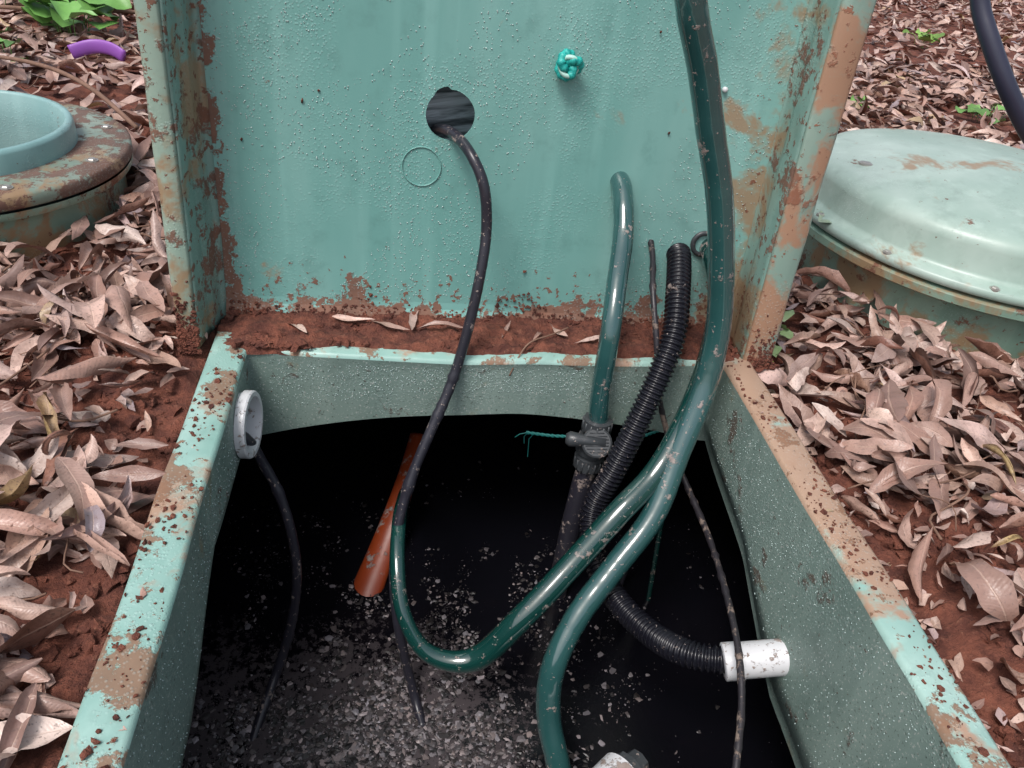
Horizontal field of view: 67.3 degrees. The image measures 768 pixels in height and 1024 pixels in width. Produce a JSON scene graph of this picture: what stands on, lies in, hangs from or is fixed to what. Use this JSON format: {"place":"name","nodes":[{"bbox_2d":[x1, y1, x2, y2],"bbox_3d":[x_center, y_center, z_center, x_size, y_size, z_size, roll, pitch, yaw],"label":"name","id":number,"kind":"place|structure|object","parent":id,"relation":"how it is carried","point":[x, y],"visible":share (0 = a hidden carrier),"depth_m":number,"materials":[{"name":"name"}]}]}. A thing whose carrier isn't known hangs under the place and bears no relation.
{"place":"outdoors","nodes":[
{"label":"outdoors","id":0,"kind":"place"},
{"bbox_2d":[0,0,1023,767],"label":"ground","id":1,"kind":"structure","parent":0,"point":[958,632],"depth_m":0.92,"materials":[{"name":"red soil"}]},
{"bbox_2d":[0,27,28,61],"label":"ground plant","id":2,"kind":"object","parent":1,"relation":"on","point":[7,43],"visible":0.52,"depth_m":1.95,"materials":[{"name":"green plant"}]},
{"bbox_2d":[0,90,132,260],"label":"round manhole riser","id":3,"kind":"object","parent":1,"relation":"on","point":[57,158],"visible":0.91,"depth_m":1.26,"materials":[{"name":"paint"}]},
{"bbox_2d":[18,0,131,37],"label":"ground plant","id":4,"kind":"object","parent":1,"relation":"on","point":[61,13],"visible":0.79,"depth_m":2.17,"materials":[{"name":"green plant"}]},
{"bbox_2d":[0,133,1023,767],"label":"leaf litter","id":5,"kind":"object","parent":1,"relation":"on","point":[34,529],"visible":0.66,"depth_m":0.97,"materials":[{"name":"brown plant"}]},
{"bbox_2d":[0,48,1023,767],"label":"soil crumbs","id":6,"kind":"object","parent":1,"relation":"on","point":[100,626],"visible":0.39,"depth_m":0.91,"materials":[{"name":"brown soil"}]},
{"bbox_2d":[0,5,1023,678],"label":"twigs","id":7,"kind":"object","parent":1,"relation":"on","point":[90,87],"visible":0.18,"depth_m":1.16,"materials":[{"name":"brown plant"}]},
{"bbox_2d":[0,0,1023,212],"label":"leaf litter","id":8,"kind":"object","parent":1,"relation":"on","point":[907,76],"visible":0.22,"depth_m":2.53,"materials":[{"name":"brown plant"}]},
{"bbox_2d":[67,39,125,61],"bbox_3d":[-1.104,-0.891,2.055,0.149,0.052,0.033,3,35,-6],"label":"plastic strip","id":9,"kind":"object","parent":8,"relation":"on","point":[82,48],"visible":0.98,"depth_m":2.05,"materials":[{"name":"purple plastic"}]},
{"bbox_2d":[57,332,1010,767],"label":"septic tank","id":10,"kind":"object","parent":1,"relation":"on","point":[881,620],"visible":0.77,"depth_m":0.85,"materials":[{"name":"paint"}]},
{"bbox_2d":[233,390,262,458],"bbox_3d":[-0.341,0.050,0.965,0.037,0.087,0.086,5,35,-4],"label":"white pipe socket","id":11,"kind":"object","parent":10,"relation":"attached to","point":[248,415],"visible":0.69,"depth_m":0.95,"materials":[{"name":"plastic"}]},
{"bbox_2d":[245,431,301,740],"bbox_3d":[-0.323,0.269,1.013,0.095,0.407,0.218,-5,37,-17],"label":"power cable","id":12,"kind":"object","parent":10,"relation":"attached to","point":[269,474],"visible":0.92,"depth_m":1.06,"materials":[{"name":"black rubber"}]},
{"bbox_2d":[118,411,833,730],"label":"rim leaf bits","id":13,"kind":"object","parent":10,"relation":"on","point":[143,592],"visible":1,"depth_m":0.68,"materials":[{"name":"brown plant"}]},
{"bbox_2d":[217,309,739,361],"bbox_3d":[-0.029,-0.073,1.098,0.744,0.034,0.131,1,35,-9],"label":"soil heap","id":14,"kind":"object","parent":10,"relation":"on","point":[376,335],"visible":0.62,"depth_m":1.06,"materials":[{"name":"brown soil"}]},
{"bbox_2d":[181,414,795,767],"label":"water","id":15,"kind":"structure","parent":10,"relation":"in","point":[318,469],"depth_m":1.28,"materials":[{"name":"black liquid"}]},
{"bbox_2d":[354,433,422,596],"bbox_3d":[-0.209,0.227,1.325,0.056,0.166,0.277,12,35,7],"label":"red float arm","id":16,"kind":"object","parent":15,"relation":"on","point":[371,577],"visible":0.63,"depth_m":1.29},
{"bbox_2d":[182,445,769,767],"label":"floating scum","id":17,"kind":"object","parent":15,"relation":"on","point":[372,703],"visible":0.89,"depth_m":1.08,"materials":[{"name":"grey"}]},
{"bbox_2d":[390,239,707,673],"bbox_3d":[0.059,0.114,1.123,0.464,0.604,0.471,1,35,-9],"label":"green hose","id":18,"kind":"object","parent":15,"relation":"on","point":[550,588],"visible":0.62,"depth_m":1.00,"materials":[{"name":"green rubber"}]},
{"bbox_2d":[133,0,876,366],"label":"hatch lid","id":19,"kind":"object","parent":10,"relation":"attached to","point":[621,100],"visible":0.87,"depth_m":0.99,"materials":[{"name":"paint"}]},
{"bbox_2d":[389,124,491,726],"bbox_3d":[-0.103,0.060,1.061,0.103,0.732,0.462,4,35,-5],"label":"power cable","id":20,"kind":"object","parent":19,"relation":"attached to","point":[459,139],"visible":0.91,"depth_m":1.02,"materials":[{"name":"black rubber"}]},
{"bbox_2d":[426,86,474,139],"bbox_3d":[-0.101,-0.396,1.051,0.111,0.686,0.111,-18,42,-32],"label":"hole","id":21,"kind":"object","parent":19,"relation":"in","point":[447,105],"visible":0.11,"depth_m":1.03,"materials":[{"name":"black"}]},
{"bbox_2d":[170,270,776,368],"bbox_3d":[-0.029,-0.099,1.065,0.816,0.104,0.103,1,35,-9],"label":"dirt crust","id":22,"kind":"object","parent":19,"relation":"on","point":[191,336],"visible":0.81,"depth_m":1.08,"materials":[{"name":"red soil"}]},
{"bbox_2d":[554,48,584,81],"bbox_3d":[0.070,-0.394,0.948,0.036,0.038,0.036,1,35,-9],"label":"rope knot","id":23,"kind":"object","parent":19,"relation":"attached to","point":[569,65],"visible":1,"depth_m":0.94,"materials":[{"name":"teal fabric"}]},
{"bbox_2d":[130,0,934,767],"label":"water droplets","id":24,"kind":"object","parent":10,"relation":"on","point":[470,284],"visible":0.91,"depth_m":0.98,"materials":[{"name":"grey"}]},
{"bbox_2d":[509,327,568,375],"bbox_3d":[0.036,-0.047,1.076,0.108,0.044,0.007,-24,46,-37],"label":"root fibre","id":25,"kind":"object","parent":10,"relation":"on","point":[535,340],"visible":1,"depth_m":1.06,"materials":[{"name":"brown plant"}]},
{"bbox_2d":[552,412,612,599],"bbox_3d":[0.091,0.211,1.196,0.071,0.387,0.065,1,35,-9],"label":"ball valve","id":26,"kind":"object","parent":10,"relation":"attached to","point":[591,441],"visible":0.73,"depth_m":1.12,"materials":[{"name":"black plastic"}]},
{"bbox_2d":[515,430,658,456],"bbox_3d":[0.134,0.102,1.146,0.256,0.072,0.070,1,35,-9],"label":"teal rope","id":27,"kind":"object","parent":26,"relation":"attached to","point":[532,433],"visible":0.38,"depth_m":1.14,"materials":[{"name":"teal fabric"}]},
{"bbox_2d":[589,171,634,423],"bbox_3d":[0.132,-0.107,1.071,0.039,0.337,0.167,3,35,-7],"label":"green hose","id":28,"kind":"object","parent":26,"relation":"attached to","point":[617,277],"visible":0.98,"depth_m":1.02,"materials":[{"name":"green rubber"}]},
{"bbox_2d":[593,749,648,767],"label":"white pipe stub","id":29,"kind":"object","parent":10,"relation":"attached to","point":[634,758],"visible":1,"depth_m":0.93,"materials":[{"name":"plastic"}]},
{"bbox_2d":[620,571,627,586],"bbox_3d":[0.216,0.211,1.249,0.020,0.349,0.052,17,36,13],"label":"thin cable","id":30,"kind":"object","parent":10,"relation":"attached to","point":[622,580],"visible":0.07,"depth_m":1.31,"materials":[{"name":"black"}]},
{"bbox_2d":[536,0,734,767],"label":"green hose","id":31,"kind":"object","parent":10,"relation":"attached to","point":[693,20],"visible":1,"depth_m":0.99,"materials":[{"name":"green rubber"}]},
{"bbox_2d":[579,243,724,674],"bbox_3d":[0.186,0.087,1.022,0.151,0.398,0.488,1,35,-9],"label":"corrugated conduit","id":32,"kind":"object","parent":10,"relation":"attached to","point":[640,624],"visible":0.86,"depth_m":1.04,"materials":[{"name":"black plastic"}]},
{"bbox_2d":[646,523,663,600],"bbox_3d":[0.237,0.218,1.235,0.018,0.360,0.068,-4,37,-16],"label":"thin cable","id":33,"kind":"object","parent":10,"relation":"attached to","point":[654,563],"visible":0.49,"depth_m":1.26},
{"bbox_2d":[648,239,745,767],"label":"float switch cable","id":34,"kind":"object","parent":10,"relation":"attached to","point":[740,724],"visible":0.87,"depth_m":1.00,"materials":[{"name":"black rubber"}]},
{"bbox_2d":[720,638,789,681],"bbox_3d":[0.292,0.331,0.925,0.085,0.062,0.045,5,35,-3],"label":"white pvc pipe","id":35,"kind":"object","parent":10,"relation":"attached to","point":[765,658],"visible":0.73,"depth_m":0.91,"materials":[{"name":"white plastic"}]},
{"bbox_2d":[772,310,794,356],"bbox_3d":[0.425,-0.089,1.230,0.057,0.073,0.093,-4,37,-16],"label":"seedling","id":36,"kind":"object","parent":1,"relation":"on","point":[787,332],"visible":0.26,"depth_m":1.22,"materials":[{"name":"green plant"}]},
{"bbox_2d":[850,95,869,110],"bbox_3d":[1.121,-0.917,2.513,0.107,0.069,0.095,1,35,-9],"label":"seedling","id":37,"kind":"object","parent":1,"relation":"on","point":[853,99],"visible":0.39,"depth_m":2.49,"materials":[{"name":"green plant"}]},
{"bbox_2d":[797,128,1023,358],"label":"round manhole riser","id":38,"kind":"object","parent":1,"relation":"on","point":[927,225],"visible":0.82,"depth_m":1.29,"materials":[{"name":"paint"}]},
{"bbox_2d":[818,211,831,222],"bbox_3d":[0.555,-0.293,1.365,0.022,0.009,0.059,11,35,4],"label":"green leaf","id":39,"kind":"object","parent":38,"relation":"on","point":[820,219],"visible":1,"depth_m":1.36,"materials":[{"name":"green plant"}]},
{"bbox_2d":[903,28,944,48],"bbox_3d":[2.015,-1.705,3.781,0.162,0.087,0.214,1,35,-9],"label":"seedling","id":40,"kind":"object","parent":1,"relation":"on","point":[931,38],"visible":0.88,"depth_m":3.75,"materials":[{"name":"green plant"}]},
{"bbox_2d":[955,103,1006,124],"bbox_3d":[1.649,-0.932,2.646,0.272,0.057,0.190,-17,42,-30],"label":"seedling","id":41,"kind":"object","parent":1,"relation":"on","point":[973,108],"visible":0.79,"depth_m":2.63,"materials":[{"name":"green plant"}]},
{"bbox_2d":[969,0,1023,143],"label":"power cable","id":42,"kind":"object","parent":1,"relation":"on","point":[998,63],"visible":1,"depth_m":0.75,"materials":[{"name":"black rubber"}]}
]}

